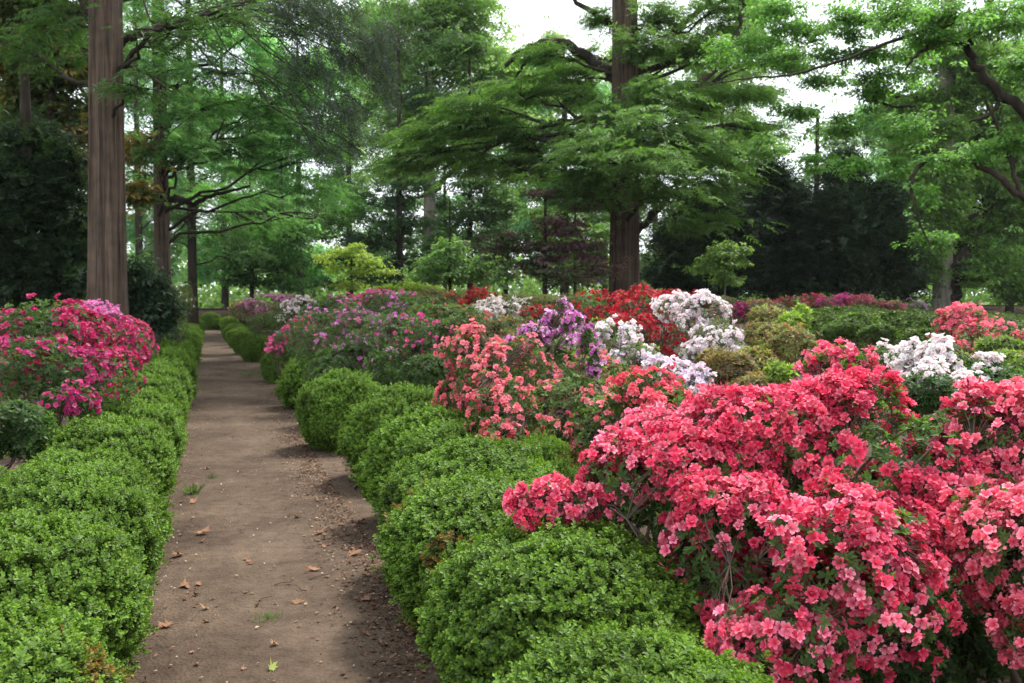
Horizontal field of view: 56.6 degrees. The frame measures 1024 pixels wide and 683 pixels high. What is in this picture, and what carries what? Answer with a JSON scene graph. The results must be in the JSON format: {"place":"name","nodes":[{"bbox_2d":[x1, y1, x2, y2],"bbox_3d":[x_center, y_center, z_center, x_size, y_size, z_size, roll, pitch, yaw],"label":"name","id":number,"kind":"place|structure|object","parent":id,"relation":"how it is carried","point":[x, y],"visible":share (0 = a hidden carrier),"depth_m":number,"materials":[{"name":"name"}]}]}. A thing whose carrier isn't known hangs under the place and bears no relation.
{"place":"outdoors","nodes":[
{"label":"outdoors","id":0,"kind":"place"},
{"bbox_2d":[126,330,440,682],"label":"path","id":1,"kind":"structure","parent":0,"point":[229,640],"depth_m":5.58,"materials":[{"name":"brown soil"}]},
{"bbox_2d":[127,351,439,682],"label":"leaf litter","id":2,"kind":"object","parent":1,"relation":"on","point":[362,666],"visible":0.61,"depth_m":5.93,"materials":[{"name":"brown plant"}]},
{"bbox_2d":[264,315,316,399],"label":"azalea shrub","id":3,"kind":"object","parent":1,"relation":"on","point":[273,348],"visible":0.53,"depth_m":14.14,"materials":[{"name":"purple plant"}]},
{"bbox_2d":[259,432,438,682],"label":"leaf litter","id":4,"kind":"object","parent":1,"relation":"on","point":[418,673],"visible":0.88,"depth_m":5.58,"materials":[{"name":"brown plant"}]},
{"bbox_2d":[5,295,1015,306],"bbox_3d":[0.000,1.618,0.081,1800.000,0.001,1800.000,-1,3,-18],"label":"ground","id":5,"kind":"structure","parent":0,"point":[742,297],"depth_m":182.15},
{"bbox_2d":[38,0,214,297],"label":"woodland tree","id":6,"kind":"object","parent":5,"relation":"on","point":[126,106],"visible":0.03,"depth_m":55.97,"materials":[{"name":"green plant"}]},
{"bbox_2d":[74,0,225,291],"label":"woodland tree","id":7,"kind":"object","parent":5,"relation":"on","point":[136,229],"visible":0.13,"depth_m":48.69,"materials":[{"name":"green plant"}]},
{"bbox_2d":[126,22,325,307],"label":"woodland tree","id":8,"kind":"object","parent":5,"relation":"on","point":[202,269],"visible":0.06,"depth_m":57.83,"materials":[{"name":"green plant"}]},
{"bbox_2d":[231,107,331,294],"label":"slim tree","id":9,"kind":"object","parent":5,"relation":"on","point":[292,207],"visible":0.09,"depth_m":45.72,"materials":[{"name":"green plant"}]},
{"bbox_2d":[204,25,363,300],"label":"woodland tree","id":10,"kind":"object","parent":5,"relation":"on","point":[286,184],"visible":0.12,"depth_m":52.53,"materials":[{"name":"green plant"}]},
{"bbox_2d":[295,53,422,295],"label":"woodland tree","id":11,"kind":"object","parent":5,"relation":"on","point":[364,183],"visible":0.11,"depth_m":62.75,"materials":[{"name":"green plant"}]},
{"bbox_2d":[410,164,476,293],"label":"slim tree","id":12,"kind":"object","parent":5,"relation":"on","point":[438,206],"visible":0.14,"depth_m":47.88,"materials":[{"name":"green plant"}]},
{"bbox_2d":[1,219,1019,307],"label":"distant woodland","id":13,"kind":"object","parent":5,"relation":"on","point":[528,286],"visible":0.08,"depth_m":83.03,"materials":[{"name":"green plant"}]},
{"bbox_2d":[0,323,1023,682],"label":"planting bed","id":14,"kind":"object","parent":5,"relation":"on","point":[358,489],"visible":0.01,"depth_m":11.58,"materials":[{"name":"brown soil"}]},
{"bbox_2d":[0,308,58,473],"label":"azalea shrub","id":15,"kind":"object","parent":14,"relation":"on","point":[32,424],"visible":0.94,"depth_m":6.20,"materials":[{"name":"green plant"}]},
{"bbox_2d":[0,44,133,382],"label":"yew tree","id":16,"kind":"object","parent":14,"relation":"on","point":[43,183],"visible":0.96,"depth_m":16.59,"materials":[{"name":"green plant"}]},
{"bbox_2d":[0,585,136,682],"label":"boxwood shrub","id":17,"kind":"object","parent":14,"relation":"on","point":[39,644],"visible":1,"depth_m":2.76,"materials":[{"name":"green plant"}]},
{"bbox_2d":[24,299,133,421],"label":"azalea shrub","id":18,"kind":"object","parent":14,"relation":"on","point":[109,309],"visible":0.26,"depth_m":10.11,"materials":[{"name":"pink plant"}]},
{"bbox_2d":[0,506,158,679],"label":"boxwood shrub","id":19,"kind":"object","parent":14,"relation":"on","point":[95,570],"visible":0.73,"depth_m":3.49,"materials":[{"name":"green plant"}]},
{"bbox_2d":[0,293,159,455],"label":"azalea shrub","id":20,"kind":"object","parent":14,"relation":"on","point":[95,360],"visible":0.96,"depth_m":7.45,"materials":[{"name":"pink plant"}]},
{"bbox_2d":[0,459,168,587],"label":"boxwood shrub","id":21,"kind":"object","parent":14,"relation":"on","point":[46,490],"visible":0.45,"depth_m":4.47,"materials":[{"name":"green plant"}]},
{"bbox_2d":[0,443,177,547],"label":"boxwood shrub","id":22,"kind":"object","parent":14,"relation":"on","point":[111,462],"visible":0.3,"depth_m":5.51,"materials":[{"name":"green plant"}]},
{"bbox_2d":[0,0,178,362],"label":"magnolia tree","id":23,"kind":"object","parent":14,"relation":"on","point":[43,91],"visible":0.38,"depth_m":21.73,"materials":[{"name":"green plant"}]},
{"bbox_2d":[22,411,180,504],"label":"boxwood shrub","id":24,"kind":"object","parent":14,"relation":"on","point":[147,444],"visible":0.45,"depth_m":6.46,"materials":[{"name":"green plant"}]},
{"bbox_2d":[66,394,187,465],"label":"boxwood shrub","id":25,"kind":"object","parent":14,"relation":"on","point":[137,408],"visible":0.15,"depth_m":7.67,"materials":[{"name":"green plant"}]},
{"bbox_2d":[0,0,285,397],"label":"redwood tree","id":26,"kind":"object","parent":14,"relation":"on","point":[108,38],"visible":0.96,"depth_m":14.69,"materials":[{"name":"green plant"}]},
{"bbox_2d":[98,371,190,423],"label":"boxwood shrub","id":27,"kind":"object","parent":14,"relation":"on","point":[160,384],"visible":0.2,"depth_m":10.20,"materials":[{"name":"green plant"}]},
{"bbox_2d":[104,387,190,445],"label":"boxwood shrub","id":28,"kind":"object","parent":14,"relation":"on","point":[166,402],"visible":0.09,"depth_m":8.96,"materials":[{"name":"green plant"}]},
{"bbox_2d":[130,362,194,413],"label":"boxwood shrub","id":29,"kind":"object","parent":14,"relation":"on","point":[162,369],"visible":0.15,"depth_m":11.69,"materials":[{"name":"green plant"}]},
{"bbox_2d":[127,254,201,346],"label":"holly bush","id":30,"kind":"object","parent":14,"relation":"on","point":[152,299],"visible":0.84,"depth_m":16.73,"materials":[{"name":"green plant"}]},
{"bbox_2d":[151,345,199,382],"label":"boxwood shrub","id":31,"kind":"object","parent":14,"relation":"on","point":[171,352],"visible":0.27,"depth_m":15.34,"materials":[{"name":"green plant"}]},
{"bbox_2d":[166,284,195,342],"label":"azalea shrub","id":32,"kind":"object","parent":14,"relation":"on","point":[189,298],"visible":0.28,"depth_m":20.23,"materials":[{"name":"green plant"}]},
{"bbox_2d":[123,0,283,324],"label":"redwood tree","id":33,"kind":"object","parent":14,"relation":"on","point":[190,240],"visible":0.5,"depth_m":32.82,"materials":[{"name":"green plant"}]},
{"bbox_2d":[238,334,268,361],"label":"boxwood shrub","id":34,"kind":"object","parent":14,"relation":"on","point":[252,348],"visible":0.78,"depth_m":22.18,"materials":[{"name":"green plant"}]},
{"bbox_2d":[196,85,322,330],"bbox_3d":[-9.636,-4.896,35.796,4.759,9.607,3.809,1,3,18],"label":"young tree","id":35,"kind":"object","parent":14,"relation":"on","point":[241,277],"visible":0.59,"depth_m":35.67,"materials":[{"name":"green plant"}]},
{"bbox_2d":[238,293,296,337],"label":"azalea shrub","id":36,"kind":"object","parent":14,"relation":"on","point":[260,306],"visible":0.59,"depth_m":23.91,"materials":[{"name":"pink plant"}]},
{"bbox_2d":[123,0,429,343],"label":"redwood tree","id":37,"kind":"object","parent":14,"relation":"on","point":[163,125],"visible":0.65,"depth_m":23.74,"materials":[{"name":"green plant"}]},
{"bbox_2d":[259,350,301,382],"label":"boxwood shrub","id":38,"kind":"object","parent":14,"relation":"on","point":[269,373],"visible":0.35,"depth_m":16.94,"materials":[{"name":"green plant"}]},
{"bbox_2d":[123,0,438,185],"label":"spruce tree","id":39,"kind":"object","parent":14,"relation":"on","point":[288,9],"visible":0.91,"depth_m":15.93,"materials":[{"name":"green plant"}]},
{"bbox_2d":[245,294,317,345],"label":"azalea shrub","id":40,"kind":"object","parent":14,"relation":"on","point":[290,311],"visible":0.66,"depth_m":19.94,"materials":[{"name":"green plant"}]},
{"bbox_2d":[274,354,330,408],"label":"boxwood shrub","id":41,"kind":"object","parent":14,"relation":"on","point":[289,383],"visible":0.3,"depth_m":13.02,"materials":[{"name":"green plant"}]},
{"bbox_2d":[293,367,383,452],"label":"boxwood shrub","id":42,"kind":"object","parent":14,"relation":"on","point":[324,402],"visible":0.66,"depth_m":9.49,"materials":[{"name":"green plant"}]},
{"bbox_2d":[311,242,399,301],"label":"lime maple","id":43,"kind":"object","parent":14,"relation":"on","point":[350,271],"visible":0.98,"depth_m":26.87,"materials":[{"name":"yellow plant"}]},
{"bbox_2d":[273,289,470,387],"bbox_3d":[-2.037,0.115,13.276,2.453,1.729,6.034,-1,3,-18],"label":"azalea shrub","id":44,"kind":"object","parent":14,"relation":"on","point":[390,325],"visible":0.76,"depth_m":12.51,"materials":[{"name":"pink plant"}]},
{"bbox_2d":[300,335,463,389],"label":"azalea shrub","id":45,"kind":"object","parent":14,"relation":"on","point":[403,372],"visible":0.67,"depth_m":10.69,"materials":[{"name":"green plant"}]},
{"bbox_2d":[330,380,439,476],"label":"boxwood shrub","id":46,"kind":"object","parent":14,"relation":"on","point":[362,420],"visible":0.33,"depth_m":7.80,"materials":[{"name":"green plant"}]},
{"bbox_2d":[294,24,485,294],"bbox_3d":[-5.535,-6.391,37.992,8.510,12.376,5.355,-2,4,-36],"label":"layered pine","id":47,"kind":"object","parent":14,"relation":"on","point":[402,224],"visible":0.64,"depth_m":37.72,"materials":[{"name":"green plant"}]},
{"bbox_2d":[362,131,436,265],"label":"slim tree","id":48,"kind":"object","parent":14,"relation":"on","point":[411,207],"visible":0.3,"depth_m":43.64,"materials":[{"name":"green plant"}]},
{"bbox_2d":[359,279,445,294],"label":"lime shrub","id":49,"kind":"object","parent":14,"relation":"on","point":[412,286],"visible":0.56,"depth_m":25.74,"materials":[{"name":"green plant"}]},
{"bbox_2d":[348,401,507,516],"bbox_3d":[-0.451,0.861,6.561,1.233,0.881,1.259,1,3,27],"label":"boxwood shrub","id":50,"kind":"object","parent":14,"relation":"on","point":[423,430],"visible":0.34,"depth_m":6.31,"materials":[{"name":"green plant"}]},
{"bbox_2d":[305,0,561,311],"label":"tulip tree","id":51,"kind":"object","parent":14,"relation":"on","point":[467,19],"visible":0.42,"depth_m":42.12,"materials":[{"name":"green plant"}]},
{"bbox_2d":[386,199,505,294],"bbox_3d":[-2.078,-2.151,30.029,3.805,4.700,2.365,0,3,3],"label":"understory maple","id":52,"kind":"object","parent":14,"relation":"on","point":[439,267],"visible":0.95,"depth_m":29.78,"materials":[{"name":"green plant"}]},
{"bbox_2d":[397,294,496,397],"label":"azalea shrub","id":53,"kind":"object","parent":14,"relation":"on","point":[443,308],"visible":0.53,"depth_m":12.29,"materials":[{"name":"green plant"}]},
{"bbox_2d":[371,433,557,553],"bbox_3d":[-0.197,0.934,5.289,1.158,0.859,1.211,0,3,2],"label":"boxwood shrub","id":54,"kind":"object","parent":14,"relation":"on","point":[490,454],"visible":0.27,"depth_m":5.12,"materials":[{"name":"green plant"}]},
{"bbox_2d":[401,12,534,295],"bbox_3d":[-1.716,-6.630,39.995,6.234,12.651,6.182,-2,4,-38],"label":"layered pine","id":55,"kind":"object","parent":14,"relation":"on","point":[483,210],"visible":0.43,"depth_m":39.43,"materials":[{"name":"green plant"}]},
{"bbox_2d":[367,464,606,633],"bbox_3d":[-0.059,0.999,4.469,1.186,0.807,1.366,-1,3,-15],"label":"boxwood shrub","id":56,"kind":"object","parent":14,"relation":"on","point":[419,532],"visible":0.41,"depth_m":4.22,"materials":[{"name":"green plant"}]},
{"bbox_2d":[389,285,587,371],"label":"azalea shrub","id":57,"kind":"object","parent":14,"relation":"on","point":[547,300],"visible":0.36,"depth_m":19.62,"materials":[{"name":"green plant"}]},
{"bbox_2d":[431,318,556,442],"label":"azalea shrub","id":58,"kind":"object","parent":14,"relation":"on","point":[473,394],"visible":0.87,"depth_m":6.63,"materials":[{"name":"pink plant"}]},
{"bbox_2d":[472,294,533,391],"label":"azalea shrub","id":59,"kind":"object","parent":14,"relation":"on","point":[499,305],"visible":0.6,"depth_m":14.94,"materials":[{"name":"white plant"}]},
{"bbox_2d":[468,314,612,433],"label":"azalea shrub","id":60,"kind":"object","parent":14,"relation":"on","point":[501,327],"visible":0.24,"depth_m":9.98,"materials":[{"name":"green plant"}]},
{"bbox_2d":[458,186,633,325],"bbox_3d":[0.774,-1.722,23.978,4.362,4.447,3.236,-1,3,-18],"label":"purple maple","id":61,"kind":"object","parent":14,"relation":"on","point":[542,260],"visible":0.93,"depth_m":23.68,"materials":[{"name":"brown plant"}]},
{"bbox_2d":[519,427,585,483],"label":"boxwood shrub","id":62,"kind":"object","parent":14,"relation":"on","point":[559,454],"visible":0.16,"depth_m":5.87,"materials":[{"name":"green plant"}]},
{"bbox_2d":[503,296,606,437],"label":"azalea shrub","id":63,"kind":"object","parent":14,"relation":"on","point":[557,327],"visible":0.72,"depth_m":7.24,"materials":[{"name":"purple plant"}]},
{"bbox_2d":[512,203,609,311],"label":"understory maple","id":64,"kind":"object","parent":14,"relation":"on","point":[601,231],"visible":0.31,"depth_m":28.87,"materials":[{"name":"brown plant"}]},
{"bbox_2d":[525,371,609,460],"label":"azalea shrub","id":65,"kind":"object","parent":14,"relation":"on","point":[561,436],"visible":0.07,"depth_m":6.41,"materials":[{"name":"pink plant"}]},
{"bbox_2d":[511,324,638,463],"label":"azalea shrub","id":66,"kind":"object","parent":14,"relation":"on","point":[594,404],"visible":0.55,"depth_m":6.44,"materials":[{"name":"pink plant"}]},
{"bbox_2d":[412,512,748,682],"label":"boxwood shrub","id":67,"kind":"object","parent":14,"relation":"on","point":[505,595],"visible":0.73,"depth_m":3.20,"materials":[{"name":"green plant"}]},
{"bbox_2d":[337,0,845,352],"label":"redwood tree","id":68,"kind":"object","parent":14,"relation":"on","point":[629,120],"visible":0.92,"depth_m":25.36,"materials":[{"name":"green plant"}]},
{"bbox_2d":[492,615,774,682],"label":"boxwood shrub","id":69,"kind":"object","parent":14,"relation":"on","point":[607,653],"visible":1,"depth_m":2.56,"materials":[{"name":"green plant"}]},
{"bbox_2d":[549,280,727,389],"bbox_3d":[1.476,0.183,10.963,1.679,1.814,2.058,-1,3,-18],"label":"azalea shrub","id":70,"kind":"object","parent":14,"relation":"on","point":[646,321],"visible":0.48,"depth_m":10.93,"materials":[{"name":"red plant"}]},
{"bbox_2d":[588,313,716,483],"bbox_3d":[1.073,0.503,7.992,0.604,1.470,1.684,-2,3,-34],"label":"azalea shrub","id":71,"kind":"object","parent":14,"relation":"on","point":[693,375],"visible":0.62,"depth_m":7.90,"materials":[{"name":"white plant"}]},
{"bbox_2d":[603,362,715,548],"bbox_3d":[0.795,0.741,5.296,0.536,1.260,1.025,-1,3,-18],"label":"azalea shrub","id":72,"kind":"object","parent":14,"relation":"on","point":[635,389],"visible":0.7,"depth_m":5.30,"materials":[{"name":"pink plant"}]},
{"bbox_2d":[650,288,750,395],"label":"azalea shrub","id":73,"kind":"object","parent":14,"relation":"on","point":[707,301],"visible":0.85,"depth_m":9.41,"materials":[{"name":"white plant"}]},
{"bbox_2d":[639,168,790,339],"bbox_3d":[6.659,-3.202,32.663,6.422,6.536,4.945,-1,3,-18],"label":"yew tree","id":74,"kind":"object","parent":14,"relation":"on","point":[666,272],"visible":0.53,"depth_m":32.16,"materials":[{"name":"green plant"}]},
{"bbox_2d":[682,239,754,349],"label":"dogwood sapling","id":75,"kind":"object","parent":14,"relation":"on","point":[728,251],"visible":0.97,"depth_m":21.89,"materials":[{"name":"green plant"}]},
{"bbox_2d":[694,346,791,464],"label":"azalea shrub","id":76,"kind":"object","parent":14,"relation":"on","point":[729,367],"visible":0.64,"depth_m":7.69,"materials":[{"name":"green plant"}]},
{"bbox_2d":[501,363,1023,682],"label":"azalea shrub","id":77,"kind":"object","parent":14,"relation":"on","point":[886,529],"visible":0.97,"depth_m":3.35,"materials":[{"name":"pink plant"}]},
{"bbox_2d":[735,302,817,422],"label":"azalea shrub","id":78,"kind":"object","parent":14,"relation":"on","point":[774,341],"visible":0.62,"depth_m":8.79,"materials":[{"name":"yellow plant"}]},
{"bbox_2d":[714,142,840,308],"bbox_3d":[9.694,-3.707,35.212,6.089,7.290,5.546,-1,3,-18],"label":"yew tree","id":79,"kind":"object","parent":14,"relation":"on","point":[778,256],"visible":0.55,"depth_m":34.45,"materials":[{"name":"green plant"}]},
{"bbox_2d":[762,302,813,430],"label":"azalea shrub","id":80,"kind":"object","parent":14,"relation":"on","point":[801,312],"visible":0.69,"depth_m":9.89,"materials":[{"name":"green plant"}]},
{"bbox_2d":[572,467,1023,682],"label":"azalea shrub","id":81,"kind":"object","parent":14,"relation":"on","point":[971,648],"visible":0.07,"depth_m":3.54,"materials":[{"name":"green plant"}]},
{"bbox_2d":[755,308,868,371],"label":"clipped hedge","id":82,"kind":"object","parent":14,"relation":"on","point":[823,316],"visible":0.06,"depth_m":19.48,"materials":[{"name":"green plant"}]},
{"bbox_2d":[777,104,875,307],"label":"woodland tree","id":83,"kind":"object","parent":14,"relation":"on","point":[832,144],"visible":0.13,"depth_m":45.58,"materials":[{"name":"green plant"}]},
{"bbox_2d":[790,332,882,472],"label":"azalea shrub","id":84,"kind":"object","parent":14,"relation":"on","point":[818,360],"visible":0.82,"depth_m":5.13,"materials":[{"name":"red plant"}]},
{"bbox_2d":[690,0,1023,260],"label":"oak tree","id":85,"kind":"object","parent":14,"relation":"on","point":[931,22],"visible":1,"depth_m":16.21,"materials":[{"name":"green plant"}]},
{"bbox_2d":[763,136,952,308],"bbox_3d":[12.183,-3.705,33.878,6.778,7.421,5.930,-1,3,-18],"label":"yew tree","id":86,"kind":"object","parent":14,"relation":"on","point":[859,251],"visible":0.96,"depth_m":33.14,"materials":[{"name":"green plant"}]},
{"bbox_2d":[820,311,897,423],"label":"azalea shrub","id":87,"kind":"object","parent":14,"relation":"on","point":[860,326],"visible":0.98,"depth_m":11.78,"materials":[{"name":"green plant"}]},
{"bbox_2d":[842,293,907,310],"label":"azalea shrub","id":88,"kind":"object","parent":14,"relation":"on","point":[869,298],"visible":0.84,"depth_m":26.80,"materials":[{"name":"purple plant"}]},
{"bbox_2d":[859,308,943,331],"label":"clipped hedge","id":89,"kind":"object","parent":14,"relation":"on","point":[907,318],"visible":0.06,"depth_m":20.56,"materials":[{"name":"green plant"}]},
{"bbox_2d":[858,324,977,371],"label":"clipped hedge","id":90,"kind":"object","parent":14,"relation":"on","point":[908,333],"visible":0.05,"depth_m":14.71,"materials":[{"name":"green plant"}]},
{"bbox_2d":[832,0,1023,313],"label":"beech tree","id":91,"kind":"object","parent":14,"relation":"on","point":[992,211],"visible":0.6,"depth_m":39.15,"materials":[{"name":"green plant"}]},
{"bbox_2d":[864,332,1021,466],"bbox_3d":[2.778,0.623,6.502,0.904,1.378,1.308,-1,3,-18],"label":"azalea shrub","id":92,"kind":"object","parent":14,"relation":"on","point":[914,355],"visible":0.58,"depth_m":6.29,"materials":[{"name":"white plant"}]},
{"bbox_2d":[866,360,1023,465],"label":"azalea shrub","id":93,"kind":"object","parent":14,"relation":"on","point":[926,400],"visible":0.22,"depth_m":5.87,"materials":[{"name":"green plant"}]},
{"bbox_2d":[926,301,1023,355],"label":"azalea shrub","id":94,"kind":"object","parent":14,"relation":"on","point":[972,324],"visible":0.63,"depth_m":8.99,"materials":[{"name":"pink plant"}]},
{"bbox_2d":[928,375,1023,682],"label":"azalea shrub","id":95,"kind":"object","parent":14,"relation":"on","point":[986,562],"visible":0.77,"depth_m":3.09,"materials":[{"name":"pink plant"}]},
{"bbox_2d":[954,334,1023,447],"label":"azalea shrub","id":96,"kind":"object","parent":14,"relation":"on","point":[1011,348],"visible":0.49,"depth_m":7.87,"materials":[{"name":"green plant"}]},
{"bbox_2d":[2,305,1023,329],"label":"lawn","id":97,"kind":"structure","parent":5,"relation":"on","point":[222,312],"depth_m":49.50,"materials":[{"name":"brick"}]},
{"bbox_2d":[455,36,572,296],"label":"woodland tree","id":98,"kind":"object","parent":5,"relation":"on","point":[504,268],"visible":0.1,"depth_m":58.90,"materials":[{"name":"green plant"}]},
{"bbox_2d":[485,58,644,306],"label":"woodland tree","id":99,"kind":"object","parent":5,"relation":"on","point":[564,290],"visible":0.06,"depth_m":53.91,"materials":[{"name":"green plant"}]},
{"bbox_2d":[529,28,607,297],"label":"woodland tree","id":100,"kind":"object","parent":5,"relation":"on","point":[553,36],"visible":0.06,"depth_m":60.70,"materials":[{"name":"green plant"}]},
{"bbox_2d":[557,23,742,296],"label":"woodland tree","id":101,"kind":"object","parent":5,"relation":"on","point":[606,217],"visible":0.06,"depth_m":59.07,"materials":[{"name":"green plant"}]},
{"bbox_2d":[641,66,812,299],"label":"woodland tree","id":102,"kind":"object","parent":5,"relation":"on","point":[733,76],"visible":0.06,"depth_m":55.37,"materials":[{"name":"green plant"}]},
{"bbox_2d":[819,98,932,303],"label":"woodland tree","id":103,"kind":"object","parent":5,"relation":"on","point":[872,149],"visible":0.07,"depth_m":58.43,"materials":[{"name":"green plant"}]},
{"bbox_2d":[0,0,1023,295],"label":"sky","id":104,"kind":"structure","parent":0,"point":[525,12],"materials":[{"name":"white"}]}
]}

